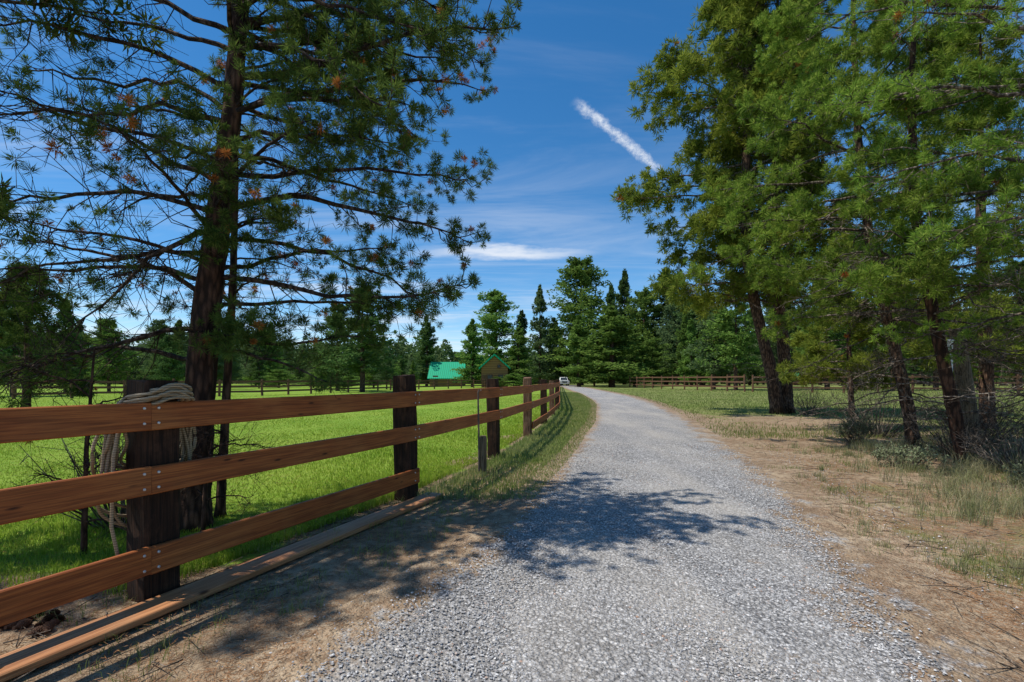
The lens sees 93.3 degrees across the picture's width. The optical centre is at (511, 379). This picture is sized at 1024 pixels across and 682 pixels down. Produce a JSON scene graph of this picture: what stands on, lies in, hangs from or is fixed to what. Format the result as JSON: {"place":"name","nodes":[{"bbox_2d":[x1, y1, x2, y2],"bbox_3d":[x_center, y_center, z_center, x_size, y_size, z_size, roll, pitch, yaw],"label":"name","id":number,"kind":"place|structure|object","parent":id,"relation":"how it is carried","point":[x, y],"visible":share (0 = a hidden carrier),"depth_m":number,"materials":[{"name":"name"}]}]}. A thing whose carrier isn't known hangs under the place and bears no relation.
{"place":"outdoors","nodes":[
{"label":"outdoors","id":0,"kind":"place"},
{"bbox_2d":[0,384,554,654],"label":"pasture","id":1,"kind":"structure","parent":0,"point":[94,605],"depth_m":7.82,"materials":[{"name":"green plant"}]},
{"bbox_2d":[12,618,32,629],"bbox_3d":[-2.644,1.326,2.615,0.056,0.056,0.086,-14,-4,10],"label":"pine cone","id":2,"kind":"object","parent":1,"relation":"on","point":[25,623],"visible":0.96,"depth_m":2.60,"materials":[{"name":"brown plant"}]},
{"bbox_2d":[0,281,63,396],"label":"conifer","id":3,"kind":"object","parent":1,"relation":"on","point":[10,351],"visible":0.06,"depth_m":37.72,"materials":[{"name":"green plant"}]},
{"bbox_2d":[26,625,43,636],"bbox_3d":[-2.493,1.327,2.543,0.057,0.057,0.087,11,2,19],"label":"pine cone","id":4,"kind":"object","parent":1,"relation":"on","point":[38,629],"visible":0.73,"depth_m":2.53,"materials":[{"name":"brown plant"}]},
{"bbox_2d":[0,260,96,406],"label":"pine tree","id":5,"kind":"object","parent":1,"relation":"on","point":[17,330],"visible":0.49,"depth_m":15.28,"materials":[{"name":"green plant"}]},
{"bbox_2d":[42,621,54,633],"bbox_3d":[-2.466,1.318,2.568,0.055,0.055,0.083,14,2,-37],"label":"pine cone","id":6,"kind":"object","parent":1,"relation":"on","point":[48,625],"visible":0.95,"depth_m":2.56,"materials":[{"name":"brown plant"}]},
{"bbox_2d":[35,308,90,391],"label":"conifer","id":7,"kind":"object","parent":1,"relation":"on","point":[75,320],"visible":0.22,"depth_m":45.85,"materials":[{"name":"green plant"}]},
{"bbox_2d":[1,330,147,554],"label":"dead sapling","id":8,"kind":"object","parent":1,"relation":"on","point":[85,466],"visible":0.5,"depth_m":3.70,"materials":[{"name":"brown plant"}]},
{"bbox_2d":[70,319,95,380],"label":"conifer","id":9,"kind":"object","parent":1,"relation":"on","point":[80,331],"visible":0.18,"depth_m":100.86,"materials":[{"name":"green plant"}]},
{"bbox_2d":[0,0,167,245],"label":"pine tree","id":10,"kind":"object","parent":1,"relation":"on","point":[41,5],"visible":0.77,"depth_m":3.98,"materials":[{"name":"green plant"}]},
{"bbox_2d":[87,317,128,380],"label":"conifer","id":11,"kind":"object","parent":1,"relation":"on","point":[96,321],"visible":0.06,"depth_m":127.81,"materials":[{"name":"green plant"}]},
{"bbox_2d":[10,383,217,529],"bbox_3d":[-3.582,0.694,4.555,1.512,1.325,1.621,0,0,0],"label":"twiggy bush","id":12,"kind":"object","parent":1,"relation":"on","point":[104,505],"visible":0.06,"depth_m":4.29,"materials":[{"name":"brown plant"}]},
{"bbox_2d":[86,318,144,390],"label":"conifer","id":13,"kind":"object","parent":1,"relation":"on","point":[120,357],"visible":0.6,"depth_m":49.83,"materials":[{"name":"green plant"}]},
{"bbox_2d":[132,319,170,370],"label":"conifer","id":14,"kind":"object","parent":1,"relation":"on","point":[155,326],"visible":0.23,"depth_m":123.43,"materials":[{"name":"green plant"}]},
{"bbox_2d":[132,327,184,380],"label":"conifer","id":15,"kind":"object","parent":1,"relation":"on","point":[152,372],"visible":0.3,"depth_m":65.42,"materials":[{"name":"green plant"}]},
{"bbox_2d":[143,335,186,380],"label":"conifer","id":16,"kind":"object","parent":1,"relation":"on","point":[170,364],"visible":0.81,"depth_m":59.62,"materials":[{"name":"green plant"}]},
{"bbox_2d":[170,326,187,378],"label":"conifer","id":17,"kind":"object","parent":1,"relation":"on","point":[184,347],"visible":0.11,"depth_m":72.41,"materials":[{"name":"green plant"}]},
{"bbox_2d":[121,422,287,530],"bbox_3d":[-2.635,0.777,4.170,1.294,1.148,0.886,0,0,0],"label":"dead sapling","id":18,"kind":"object","parent":1,"relation":"on","point":[205,499],"visible":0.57,"depth_m":4.11,"materials":[{"name":"brown plant"}]},
{"bbox_2d":[185,344,224,378],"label":"conifer","id":19,"kind":"object","parent":1,"relation":"on","point":[220,363],"visible":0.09,"depth_m":63.97,"materials":[{"name":"green plant"}]},
{"bbox_2d":[118,69,337,517],"bbox_3d":[-2.680,-0.849,4.664,1.705,4.403,1.736,0,0,0],"label":"young pine","id":20,"kind":"object","parent":1,"relation":"on","point":[220,507],"visible":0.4,"depth_m":4.71,"materials":[{"name":"green plant"}]},
{"bbox_2d":[217,346,249,380],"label":"conifer","id":21,"kind":"object","parent":1,"relation":"on","point":[235,365],"visible":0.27,"depth_m":65.85,"materials":[{"name":"green plant"}]},
{"bbox_2d":[239,331,269,377],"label":"conifer","id":22,"kind":"object","parent":1,"relation":"on","point":[247,368],"visible":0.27,"depth_m":88.84,"materials":[{"name":"green plant"}]},
{"bbox_2d":[248,347,268,388],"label":"conifer","id":23,"kind":"object","parent":1,"relation":"on","point":[258,376],"visible":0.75,"depth_m":70.92,"materials":[{"name":"green plant"}]},
{"bbox_2d":[238,330,279,380],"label":"conifer","id":24,"kind":"object","parent":1,"relation":"on","point":[247,377],"visible":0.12,"depth_m":89.58,"materials":[{"name":"green plant"}]},
{"bbox_2d":[260,322,292,384],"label":"conifer","id":25,"kind":"object","parent":1,"relation":"on","point":[270,366],"visible":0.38,"depth_m":90.45,"materials":[{"name":"green plant"}]},
{"bbox_2d":[263,369,300,387],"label":"bush","id":26,"kind":"object","parent":1,"relation":"on","point":[278,377],"visible":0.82,"depth_m":77.48,"materials":[{"name":"green plant"}]},
{"bbox_2d":[11,379,557,398],"bbox_3d":[-11.751,0.669,60.307,7.631,1.472,70.299,0,0,33],"label":"rail fence","id":27,"kind":"object","parent":1,"relation":"on","point":[218,386],"visible":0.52,"depth_m":41.56,"materials":[{"name":"brown wood"}]},
{"bbox_2d":[280,339,301,375],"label":"conifer","id":28,"kind":"object","parent":1,"relation":"on","point":[284,351],"visible":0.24,"depth_m":127.34,"materials":[{"name":"green plant"}]},
{"bbox_2d":[311,354,331,386],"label":"conifer","id":29,"kind":"object","parent":1,"relation":"on","point":[319,376],"visible":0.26,"depth_m":70.21,"materials":[{"name":"green plant"}]},
{"bbox_2d":[303,303,367,390],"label":"conifer","id":30,"kind":"object","parent":1,"relation":"on","point":[325,345],"visible":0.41,"depth_m":57.09,"materials":[{"name":"green plant"}]},
{"bbox_2d":[309,287,402,391],"bbox_3d":[-15.983,-4.437,52.056,8.615,11.579,10.600,0,0,25],"label":"conifer","id":31,"kind":"object","parent":1,"relation":"on","point":[355,363],"visible":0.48,"depth_m":51.20,"materials":[{"name":"green plant"}]},
{"bbox_2d":[356,348,389,388],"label":"conifer","id":32,"kind":"object","parent":1,"relation":"on","point":[368,376],"visible":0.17,"depth_m":69.22,"materials":[{"name":"green plant"}]},
{"bbox_2d":[371,352,396,388],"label":"conifer","id":33,"kind":"object","parent":1,"relation":"on","point":[388,372],"visible":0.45,"depth_m":65.18,"materials":[{"name":"green plant"}]},
{"bbox_2d":[397,351,406,374],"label":"conifer","id":34,"kind":"object","parent":1,"relation":"on","point":[401,366],"visible":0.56,"depth_m":85.01,"materials":[{"name":"green plant"}]},
{"bbox_2d":[406,358,421,381],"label":"conifer","id":35,"kind":"object","parent":1,"relation":"on","point":[409,364],"visible":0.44,"depth_m":87.93,"materials":[{"name":"green plant"}]},
{"bbox_2d":[404,318,438,385],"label":"conifer","id":36,"kind":"object","parent":1,"relation":"on","point":[427,342],"visible":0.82,"depth_m":99.37,"materials":[{"name":"green plant"}]},
{"bbox_2d":[427,362,466,385],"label":"barn","id":37,"kind":"structure","parent":1,"relation":"on","point":[439,371],"depth_m":95.96,"materials":[{"name":"green metal"}]},
{"bbox_2d":[450,318,487,386],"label":"conifer","id":38,"kind":"object","parent":1,"relation":"on","point":[472,354],"visible":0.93,"depth_m":83.42,"materials":[{"name":"green plant"}]},
{"bbox_2d":[454,288,532,367],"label":"conifer","id":39,"kind":"object","parent":1,"relation":"on","point":[497,304],"visible":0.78,"depth_m":116.25,"materials":[{"name":"green plant"}]},
{"bbox_2d":[479,354,509,387],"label":"log cabin","id":40,"kind":"object","parent":1,"relation":"on","point":[493,365],"visible":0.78,"depth_m":79.00,"materials":[{"name":"brown wood"}]},
{"bbox_2d":[499,373,524,386],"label":"bush","id":41,"kind":"object","parent":1,"relation":"on","point":[510,377],"visible":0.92,"depth_m":77.73,"materials":[{"name":"green plant"}]},
{"bbox_2d":[501,327,537,385],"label":"conifer","id":42,"kind":"object","parent":1,"relation":"on","point":[513,363],"visible":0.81,"depth_m":85.35,"materials":[{"name":"green plant"}]},
{"bbox_2d":[507,310,531,375],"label":"conifer","id":43,"kind":"object","parent":1,"relation":"on","point":[521,318],"visible":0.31,"depth_m":121.70,"materials":[{"name":"green plant"}]},
{"bbox_2d":[522,283,556,383],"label":"conifer","id":44,"kind":"object","parent":1,"relation":"on","point":[542,368],"visible":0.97,"depth_m":107.25,"materials":[{"name":"green plant"}]},
{"bbox_2d":[0,0,1023,358],"label":"sky","id":45,"kind":"structure","parent":0,"point":[559,130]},
{"bbox_2d":[5,382,1023,681],"bbox_3d":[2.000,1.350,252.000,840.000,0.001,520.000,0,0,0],"label":"ground","id":46,"kind":"structure","parent":0,"point":[351,584],"depth_m":3.73,"materials":[{"name":"soil"}]},
{"bbox_2d":[0,492,443,681],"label":"loose plank","id":47,"kind":"object","parent":46,"relation":"on","point":[27,658],"visible":0.99,"depth_m":2.84,"materials":[{"name":"brown wood"}]},
{"bbox_2d":[0,0,522,532],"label":"pine tree","id":48,"kind":"object","parent":46,"relation":"on","point":[298,62],"visible":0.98,"depth_m":4.27,"materials":[{"name":"green plant"}]},
{"bbox_2d":[23,468,528,681],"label":"grass","id":49,"kind":"structure","parent":46,"relation":"on","point":[256,593],"depth_m":3.15,"materials":[{"name":"plant"}]},
{"bbox_2d":[0,375,559,626],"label":"board fence","id":50,"kind":"object","parent":46,"relation":"on","point":[151,480],"visible":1,"depth_m":3.02,"materials":[{"name":"brown wood"}]},
{"bbox_2d":[90,383,196,554],"bbox_3d":[-2.226,0.588,3.021,0.401,1.138,0.618,0,0,23],"label":"rope","id":51,"kind":"object","parent":50,"relation":"hanging from","point":[109,456],"visible":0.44,"depth_m":2.88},
{"bbox_2d":[477,389,486,471],"bbox_3d":[-0.429,0.770,6.948,0.137,1.261,0.121,0,0,0],"label":"stake","id":52,"kind":"object","parent":46,"relation":"on","point":[482,452],"visible":0.87,"depth_m":6.90,"materials":[{"name":"grey metal"}]},
{"bbox_2d":[416,392,596,499],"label":"verge grass","id":53,"kind":"structure","parent":46,"relation":"on","point":[530,449],"depth_m":8.14,"materials":[{"name":"green plant"}]},
{"bbox_2d":[0,431,1023,681],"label":"fallen needles","id":54,"kind":"object","parent":46,"relation":"on","point":[228,677],"depth_m":2.93,"materials":[{"name":"brown plant"}]},
{"bbox_2d":[50,324,998,383],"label":"forest","id":55,"kind":"object","parent":46,"relation":"on","point":[441,354],"visible":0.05,"depth_m":141.06,"materials":[{"name":"green plant"}]},
{"bbox_2d":[543,317,566,377],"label":"conifer","id":56,"kind":"object","parent":46,"relation":"on","point":[554,322],"visible":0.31,"depth_m":119.21,"materials":[{"name":"green plant"}]},
{"bbox_2d":[547,345,574,384],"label":"conifer","id":57,"kind":"object","parent":46,"relation":"on","point":[558,375],"visible":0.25,"depth_m":111.24,"materials":[{"name":"green plant"}]},
{"bbox_2d":[549,315,597,386],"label":"conifer","id":58,"kind":"object","parent":46,"relation":"on","point":[574,337],"visible":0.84,"depth_m":87.12,"materials":[{"name":"green plant"}]},
{"bbox_2d":[534,255,628,385],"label":"conifer","id":59,"kind":"object","parent":46,"relation":"on","point":[585,274],"visible":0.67,"depth_m":104.34,"materials":[{"name":"green plant"}]},
{"bbox_2d":[571,306,649,386],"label":"conifer","id":60,"kind":"object","parent":46,"relation":"on","point":[610,365],"visible":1,"depth_m":82.80,"materials":[{"name":"green plant"}]},
{"bbox_2d":[599,283,627,374],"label":"conifer","id":61,"kind":"object","parent":46,"relation":"on","point":[611,298],"visible":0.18,"depth_m":124.37,"materials":[{"name":"green plant"}]},
{"bbox_2d":[216,451,1023,681],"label":"scattered pebbles","id":62,"kind":"object","parent":46,"relation":"on","point":[762,455],"visible":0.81,"depth_m":3.84,"materials":[{"name":"stone"}]},
{"bbox_2d":[614,268,639,384],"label":"conifer","id":63,"kind":"object","parent":46,"relation":"on","point":[624,289],"visible":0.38,"depth_m":127.39,"materials":[{"name":"green plant"}]},
{"bbox_2d":[617,328,662,386],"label":"conifer","id":64,"kind":"object","parent":46,"relation":"on","point":[641,352],"visible":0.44,"depth_m":91.21,"materials":[{"name":"green plant"}]},
{"bbox_2d":[616,286,665,383],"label":"conifer","id":65,"kind":"object","parent":46,"relation":"on","point":[643,301],"visible":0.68,"depth_m":110.77,"materials":[{"name":"green plant"}]},
{"bbox_2d":[637,337,678,383],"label":"conifer","id":66,"kind":"object","parent":46,"relation":"on","point":[656,354],"visible":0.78,"depth_m":93.01,"materials":[{"name":"green plant"}]},
{"bbox_2d":[647,266,675,384],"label":"conifer","id":67,"kind":"object","parent":46,"relation":"on","point":[661,300],"visible":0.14,"depth_m":111.43,"materials":[{"name":"green plant"}]},
{"bbox_2d":[646,297,684,384],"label":"conifer","id":68,"kind":"object","parent":46,"relation":"on","point":[671,331],"visible":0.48,"depth_m":103.13,"materials":[{"name":"green plant"}]},
{"bbox_2d":[675,310,698,384],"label":"conifer","id":69,"kind":"object","parent":46,"relation":"on","point":[682,337],"visible":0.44,"depth_m":92.77,"materials":[{"name":"green plant"}]},
{"bbox_2d":[665,298,708,384],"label":"conifer","id":70,"kind":"object","parent":46,"relation":"on","point":[690,314],"visible":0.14,"depth_m":94.58,"materials":[{"name":"green plant"}]},
{"bbox_2d":[629,374,745,391],"bbox_3d":[22.041,0.415,65.948,0.658,1.978,28.766,0,0,-11],"label":"rail fence","id":71,"kind":"object","parent":46,"relation":"on","point":[684,381],"visible":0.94,"depth_m":61.30,"materials":[{"name":"brown wood"}]},
{"bbox_2d":[675,319,703,386],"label":"conifer","id":72,"kind":"object","parent":46,"relation":"on","point":[690,335],"visible":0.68,"depth_m":87.98,"materials":[{"name":"green plant"}]},
{"bbox_2d":[689,333,709,384],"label":"conifer","id":73,"kind":"object","parent":46,"relation":"on","point":[701,373],"visible":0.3,"depth_m":87.11,"materials":[{"name":"green plant"}]},
{"bbox_2d":[679,306,737,389],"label":"conifer","id":74,"kind":"object","parent":46,"relation":"on","point":[714,371],"visible":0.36,"depth_m":63.63,"materials":[{"name":"green plant"}]},
{"bbox_2d":[610,0,853,413],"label":"pine tree","id":75,"kind":"object","parent":46,"relation":"on","point":[736,16],"visible":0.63,"depth_m":18.38,"materials":[{"name":"green plant"}]},
{"bbox_2d":[719,318,745,385],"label":"conifer","id":76,"kind":"object","parent":46,"relation":"on","point":[728,370],"visible":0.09,"depth_m":90.15,"materials":[{"name":"green plant"}]},
{"bbox_2d":[692,275,773,389],"bbox_3d":[27.708,-5.956,60.286,11.005,14.617,9.326,0,0,-5],"label":"conifer","id":77,"kind":"object","parent":46,"relation":"on","point":[733,336],"visible":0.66,"depth_m":59.24,"materials":[{"name":"green plant"}]},
{"bbox_2d":[731,309,765,384],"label":"conifer","id":78,"kind":"object","parent":46,"relation":"on","point":[750,373],"visible":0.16,"depth_m":106.56,"materials":[{"name":"green plant"}]},
{"bbox_2d":[656,0,895,413],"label":"pine tree","id":79,"kind":"object","parent":46,"relation":"on","point":[729,145],"visible":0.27,"depth_m":19.00,"materials":[{"name":"green plant"}]},
{"bbox_2d":[742,304,810,375],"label":"conifer","id":80,"kind":"object","parent":46,"relation":"on","point":[774,347],"visible":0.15,"depth_m":64.99,"materials":[{"name":"green plant"}]},
{"bbox_2d":[783,387,831,415],"bbox_3d":[11.254,0.771,18.168,1.842,1.171,1.714,0,0,0],"label":"twiggy bush","id":81,"kind":"object","parent":46,"relation":"on","point":[808,405],"visible":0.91,"depth_m":18.18,"materials":[{"name":"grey plant"}]},
{"bbox_2d":[789,277,870,389],"bbox_3d":[39.852,-6.771,62.187,11.005,16.248,10.476,0,0,15],"label":"conifer","id":82,"kind":"object","parent":46,"relation":"on","point":[831,334],"visible":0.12,"depth_m":60.92,"materials":[{"name":"green plant"}]},
{"bbox_2d":[762,231,928,428],"bbox_3d":[8.989,-1.374,13.450,4.036,5.507,3.559,0,0,0],"label":"young pine","id":83,"kind":"object","parent":46,"relation":"on","point":[813,347],"visible":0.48,"depth_m":13.12,"materials":[{"name":"green plant"}]},
{"bbox_2d":[675,0,1023,448],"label":"pine tree","id":84,"kind":"object","parent":46,"relation":"on","point":[817,81],"visible":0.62,"depth_m":9.32,"materials":[{"name":"green plant"}]},
{"bbox_2d":[831,410,881,443],"bbox_3d":[7.127,0.998,10.001,0.822,0.714,0.867,0,0,-44],"label":"sagebrush","id":85,"kind":"object","parent":46,"relation":"on","point":[859,428],"visible":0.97,"depth_m":9.93,"materials":[{"name":"green plant"}]},
{"bbox_2d":[835,322,890,383],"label":"conifer","id":86,"kind":"object","parent":46,"relation":"on","point":[864,348],"visible":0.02,"depth_m":61.32,"materials":[{"name":"green plant"}]},
{"bbox_2d":[739,425,1023,588],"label":"dry grass","id":87,"kind":"structure","parent":46,"relation":"on","point":[1021,565],"depth_m":5.07,"materials":[{"name":"plant"}]},
{"bbox_2d":[821,379,942,437],"bbox_3d":[8.798,0.638,11.544,2.191,1.436,2.268,0,0,-34],"label":"twiggy bush","id":88,"kind":"object","parent":46,"relation":"on","point":[884,434],"visible":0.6,"depth_m":11.55,"materials":[{"name":"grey plant"}]},
{"bbox_2d":[745,435,1023,678],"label":"weed grass","id":89,"kind":"structure","parent":46,"relation":"on","point":[956,541],"depth_m":4.03,"materials":[{"name":"plant"}]},
{"bbox_2d":[751,0,1023,464],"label":"pine tree","id":90,"kind":"object","parent":46,"relation":"on","point":[933,297],"visible":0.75,"depth_m":7.59,"materials":[{"name":"green plant"}]},
{"bbox_2d":[752,374,1023,393],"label":"rail fence","id":91,"kind":"object","parent":46,"relation":"on","point":[912,385],"visible":0.3,"depth_m":46.98,"materials":[{"name":"brown wood"}]},
{"bbox_2d":[860,291,919,389],"bbox_3d":[47.634,-5.678,60.076,8.325,14.062,7.925,0,0,-14],"label":"conifer","id":92,"kind":"object","parent":46,"relation":"on","point":[904,355],"visible":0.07,"depth_m":59.81,"materials":[{"name":"green plant"}]},
{"bbox_2d":[863,439,948,469],"bbox_3d":[5.992,1.155,7.444,0.954,0.477,0.903,0,0,0],"label":"sagebrush","id":93,"kind":"object","parent":46,"relation":"on","point":[915,455],"visible":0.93,"depth_m":7.30,"materials":[{"name":"green plant"}]},
{"bbox_2d":[806,0,1023,442],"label":"pine tree","id":94,"kind":"object","parent":46,"relation":"on","point":[909,86],"visible":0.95,"depth_m":5.96,"materials":[{"name":"green plant"}]},
{"bbox_2d":[907,344,931,384],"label":"conifer","id":95,"kind":"object","parent":46,"relation":"on","point":[915,371],"visible":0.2,"depth_m":93.97,"materials":[{"name":"green plant"}]},
{"bbox_2d":[911,261,972,389],"bbox_3d":[52.195,-6.870,60.303,9.970,16.446,8.434,0,0,-8],"label":"conifer","id":96,"kind":"object","parent":46,"relation":"on","point":[919,294],"visible":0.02,"depth_m":59.75,"materials":[{"name":"green plant"}]},
{"bbox_2d":[864,4,1023,430],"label":"pine tree","id":97,"kind":"object","parent":46,"relation":"on","point":[986,53],"visible":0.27,"depth_m":12.60,"materials":[{"name":"green plant"}]},
{"bbox_2d":[907,399,1023,456],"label":"twiggy bush","id":98,"kind":"object","parent":46,"relation":"on","point":[942,444],"visible":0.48,"depth_m":8.36,"materials":[{"name":"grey plant"}]},
{"bbox_2d":[948,329,983,447],"bbox_3d":[8.691,0.226,9.251,0.614,2.389,0.270,0,0,0],"label":"trunk","id":99,"kind":"object","parent":46,"relation":"on","point":[966,365],"visible":0.49,"depth_m":9.15,"materials":[{"name":"grey wood"}]},
{"bbox_2d":[916,373,1023,446],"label":"twiggy bush","id":100,"kind":"object","parent":46,"relation":"on","point":[1007,410],"visible":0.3,"depth_m":9.74,"materials":[{"name":"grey plant"}]},
{"bbox_2d":[948,414,1023,473],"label":"twiggy bush","id":101,"kind":"object","parent":46,"relation":"on","point":[978,450],"visible":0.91,"depth_m":7.05,"materials":[{"name":"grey plant"}]},
{"bbox_2d":[956,273,1022,389],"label":"conifer","id":102,"kind":"object","parent":46,"relation":"on","point":[977,386],"visible":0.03,"depth_m":56.85,"materials":[{"name":"green plant"}]},
{"bbox_2d":[977,259,1023,390],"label":"conifer","id":103,"kind":"object","parent":46,"relation":"on","point":[1019,301],"visible":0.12,"depth_m":55.84,"materials":[{"name":"green plant"}]},
{"bbox_2d":[1002,457,1023,482],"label":"sagebrush","id":104,"kind":"object","parent":46,"relation":"on","point":[1016,468],"visible":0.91,"depth_m":6.14,"materials":[{"name":"green plant"}]},
{"bbox_2d":[217,384,1023,681],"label":"gravel road","id":105,"kind":"structure","parent":0,"point":[620,418],"depth_m":3.01,"materials":[{"name":"grey gravel"}]},
{"bbox_2d":[594,388,1023,438],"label":"meadow grass","id":106,"kind":"structure","parent":0,"point":[755,405],"depth_m":23.54,"materials":[{"name":"green plant"}]},
{"bbox_2d":[821,432,1023,528],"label":"tall dry grass","id":107,"kind":"structure","parent":0,"point":[975,465],"depth_m":6.00,"materials":[{"name":"plant"}]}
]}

